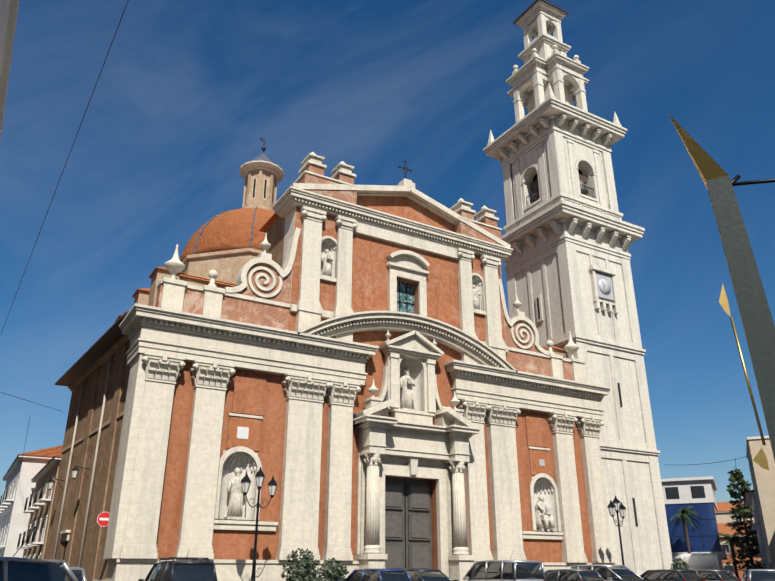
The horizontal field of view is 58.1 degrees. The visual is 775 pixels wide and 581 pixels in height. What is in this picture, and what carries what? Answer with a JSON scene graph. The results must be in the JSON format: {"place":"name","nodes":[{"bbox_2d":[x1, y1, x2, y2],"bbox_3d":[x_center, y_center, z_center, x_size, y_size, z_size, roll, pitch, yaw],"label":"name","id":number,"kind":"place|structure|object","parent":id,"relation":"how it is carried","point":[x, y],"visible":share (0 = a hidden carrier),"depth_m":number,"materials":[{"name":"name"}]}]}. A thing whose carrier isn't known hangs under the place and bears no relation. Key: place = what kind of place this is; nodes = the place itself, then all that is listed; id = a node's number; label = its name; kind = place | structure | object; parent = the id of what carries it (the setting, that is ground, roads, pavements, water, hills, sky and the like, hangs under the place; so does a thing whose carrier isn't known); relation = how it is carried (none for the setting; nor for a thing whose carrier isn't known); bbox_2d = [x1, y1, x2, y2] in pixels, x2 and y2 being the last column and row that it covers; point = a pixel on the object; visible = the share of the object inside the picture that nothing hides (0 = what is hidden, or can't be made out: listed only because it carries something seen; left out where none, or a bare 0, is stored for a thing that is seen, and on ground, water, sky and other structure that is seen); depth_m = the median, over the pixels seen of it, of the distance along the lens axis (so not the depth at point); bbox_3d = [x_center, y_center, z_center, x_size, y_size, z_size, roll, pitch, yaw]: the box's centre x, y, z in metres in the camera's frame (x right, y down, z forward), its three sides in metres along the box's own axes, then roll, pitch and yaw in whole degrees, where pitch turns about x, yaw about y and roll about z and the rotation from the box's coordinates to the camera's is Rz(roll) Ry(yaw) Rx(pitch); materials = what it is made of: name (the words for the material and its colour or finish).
{"place":"outdoors","nodes":[
{"label":"outdoors","id":0,"kind":"place"},
{"bbox_2d":[49,477,63,489],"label":"wall lamp","id":1,"kind":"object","parent":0,"point":[51,482],"depth_m":42.55,"materials":[{"name":"black"}]},
{"bbox_2d":[72,465,87,478],"bbox_3d":[-16.642,9.853,37.829,0.912,0.800,0.346,13,-25,-28],"label":"wall lamp","id":2,"kind":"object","parent":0,"point":[75,470],"depth_m":37.63,"materials":[{"name":"black"}]},
{"bbox_2d":[53,353,112,566],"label":"pilasters","id":3,"kind":"object","parent":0,"point":[65,534],"visible":0.62,"depth_m":38.71,"materials":[{"name":"beige"}]},
{"bbox_2d":[97,512,109,526],"bbox_3d":[-12.337,10.126,30.897,0.985,0.630,0.081,13,-25,-28],"label":"no entry sign","id":4,"kind":"object","parent":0,"point":[102,519],"visible":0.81,"depth_m":30.76,"materials":[{"name":"red metal"}]},
{"bbox_2d":[43,138,615,580],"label":"church","id":5,"kind":"structure","parent":0,"point":[370,376],"depth_m":37.50,"materials":[{"name":"white stone"}]},
{"bbox_2d":[1,0,751,504],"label":"cables","id":6,"kind":"object","parent":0,"point":[53,196],"visible":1,"depth_m":39.07,"materials":[{"name":"black rubber"}]},
{"bbox_2d":[0,0,774,505],"label":"sky","id":7,"kind":"structure","parent":0,"point":[186,93],"materials":[{"name":"blue"}]},
{"bbox_3d":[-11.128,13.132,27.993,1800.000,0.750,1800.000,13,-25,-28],"label":"ground","id":8,"kind":"structure","parent":0,"visible":0},
{"bbox_2d":[0,0,18,139],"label":"building","id":9,"kind":"structure","parent":8,"relation":"on","point":[8,13],"depth_m":20.74,"materials":[{"name":"white paint"}]},
{"bbox_2d":[0,445,62,557],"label":"building","id":10,"kind":"structure","parent":8,"relation":"on","point":[14,518],"depth_m":57.44,"materials":[{"name":"paint"}]},
{"bbox_2d":[16,454,61,558],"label":"tan building","id":11,"kind":"structure","parent":8,"relation":"on","point":[39,510],"depth_m":48.25,"materials":[{"name":"paint"}]},
{"bbox_2d":[59,552,85,580],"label":"hatchback car","id":12,"kind":"object","parent":8,"relation":"on","point":[79,573],"visible":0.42,"depth_m":19.14,"materials":[{"name":"silver metal"}]},
{"bbox_2d":[138,550,217,580],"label":"mpv car","id":13,"kind":"object","parent":8,"relation":"on","point":[194,569],"visible":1,"depth_m":22.84,"materials":[{"name":"black metal"}]},
{"bbox_2d":[241,467,277,580],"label":"street lamp","id":14,"kind":"object","parent":8,"relation":"on","point":[259,477],"visible":1,"depth_m":29.60,"materials":[{"name":"black metal"}]},
{"bbox_2d":[281,548,318,580],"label":"olive bush","id":15,"kind":"object","parent":8,"relation":"on","point":[304,573],"visible":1,"depth_m":28.70,"materials":[{"name":"green plant"}]},
{"bbox_2d":[317,557,348,580],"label":"olive bush","id":16,"kind":"object","parent":8,"relation":"on","point":[334,573],"visible":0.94,"depth_m":29.22,"materials":[{"name":"green plant"}]},
{"bbox_2d":[337,559,411,580],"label":"hatchback car","id":17,"kind":"object","parent":8,"relation":"on","point":[377,574],"visible":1,"depth_m":27.14,"materials":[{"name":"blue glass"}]},
{"bbox_2d":[405,561,457,580],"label":"hatchback car","id":18,"kind":"object","parent":8,"relation":"on","point":[427,575],"visible":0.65,"depth_m":29.00,"materials":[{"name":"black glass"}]},
{"bbox_2d":[463,552,545,580],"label":"car","id":19,"kind":"object","parent":8,"relation":"on","point":[507,570],"visible":1,"depth_m":29.91,"materials":[{"name":"silver metal"}]},
{"bbox_2d":[544,561,606,580],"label":"hatchback car","id":20,"kind":"object","parent":8,"relation":"on","point":[571,575],"visible":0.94,"depth_m":32.21,"materials":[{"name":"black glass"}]},
{"bbox_2d":[483,0,672,575],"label":"tower","id":21,"kind":"structure","parent":8,"relation":"on","point":[569,236],"depth_m":53.22,"materials":[{"name":"stone"}]},
{"bbox_2d":[568,560,643,580],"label":"hatchback car","id":22,"kind":"object","parent":8,"relation":"on","point":[615,572],"visible":0.73,"depth_m":33.90,"materials":[{"name":"silver metal"}]},
{"bbox_2d":[608,495,625,564],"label":"street lamp","id":23,"kind":"object","parent":8,"relation":"on","point":[616,505],"visible":0.94,"depth_m":40.04,"materials":[{"name":"black metal"}]},
{"bbox_2d":[640,563,705,580],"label":"hatchback car","id":24,"kind":"object","parent":8,"relation":"on","point":[675,574],"visible":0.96,"depth_m":35.55,"materials":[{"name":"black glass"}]},
{"bbox_2d":[670,558,689,569],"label":"olive bush","id":25,"kind":"object","parent":8,"relation":"on","point":[674,564],"visible":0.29,"depth_m":40.45,"materials":[{"name":"green plant"}]},
{"bbox_2d":[668,506,701,552],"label":"palm tree","id":26,"kind":"object","parent":8,"relation":"on","point":[684,513],"visible":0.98,"depth_m":85.92,"materials":[{"name":"green plant"}]},
{"bbox_2d":[661,476,727,569],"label":"building","id":27,"kind":"structure","parent":8,"relation":"on","point":[698,493],"depth_m":89.39,"materials":[{"name":"blue glass"}]},
{"bbox_2d":[681,547,725,569],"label":"van","id":28,"kind":"object","parent":8,"relation":"on","point":[696,561],"visible":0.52,"depth_m":45.94,"materials":[{"name":"white metal"}]},
{"bbox_2d":[694,562,740,580],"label":"hatchback car","id":29,"kind":"object","parent":8,"relation":"on","point":[715,575],"visible":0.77,"depth_m":36.58,"materials":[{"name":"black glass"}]},
{"bbox_2d":[716,501,753,522],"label":"building","id":30,"kind":"structure","parent":8,"relation":"on","point":[723,512],"depth_m":131.35,"materials":[{"name":"beige paint"}]},
{"bbox_2d":[720,532,757,577],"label":"palm tree","id":31,"kind":"object","parent":8,"relation":"on","point":[731,540],"visible":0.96,"depth_m":92.09,"materials":[{"name":"green plant"}]},
{"bbox_2d":[719,522,761,578],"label":"brick building","id":32,"kind":"structure","parent":8,"relation":"on","point":[724,529],"depth_m":106.50,"materials":[{"name":"orange brick"}]},
{"bbox_2d":[725,466,762,570],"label":"conifer tree","id":33,"kind":"object","parent":8,"relation":"on","point":[743,514],"visible":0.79,"depth_m":97.72,"materials":[{"name":"green plant"}]},
{"bbox_2d":[738,564,756,580],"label":"hatchback car","id":34,"kind":"object","parent":8,"relation":"on","point":[745,574],"visible":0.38,"depth_m":36.54,"materials":[{"name":"black metal"}]},
{"bbox_2d":[744,489,768,568],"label":"building","id":35,"kind":"structure","parent":8,"relation":"on","point":[749,498],"depth_m":83.50,"materials":[{"name":"white paint"}]},
{"bbox_2d":[741,560,774,580],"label":"hatchback car","id":36,"kind":"object","parent":8,"relation":"on","point":[761,574],"visible":1,"depth_m":31.60,"materials":[{"name":"silver metal"}]},
{"bbox_2d":[746,436,774,568],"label":"cream building","id":37,"kind":"structure","parent":8,"relation":"on","point":[763,480],"depth_m":70.15,"materials":[{"name":"paint"}]},
{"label":"road","id":38,"kind":"structure","parent":0,"visible":0},
{"bbox_2d":[0,537,77,580],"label":"mpv car","id":39,"kind":"object","parent":38,"relation":"on","point":[13,568],"visible":1,"depth_m":13.39,"materials":[{"name":"black metal"}]},
{"bbox_2d":[668,114,774,470],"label":"sculpture","id":40,"kind":"object","parent":38,"relation":"on","point":[755,315],"visible":1,"depth_m":10.46,"materials":[{"name":"grey metal"}]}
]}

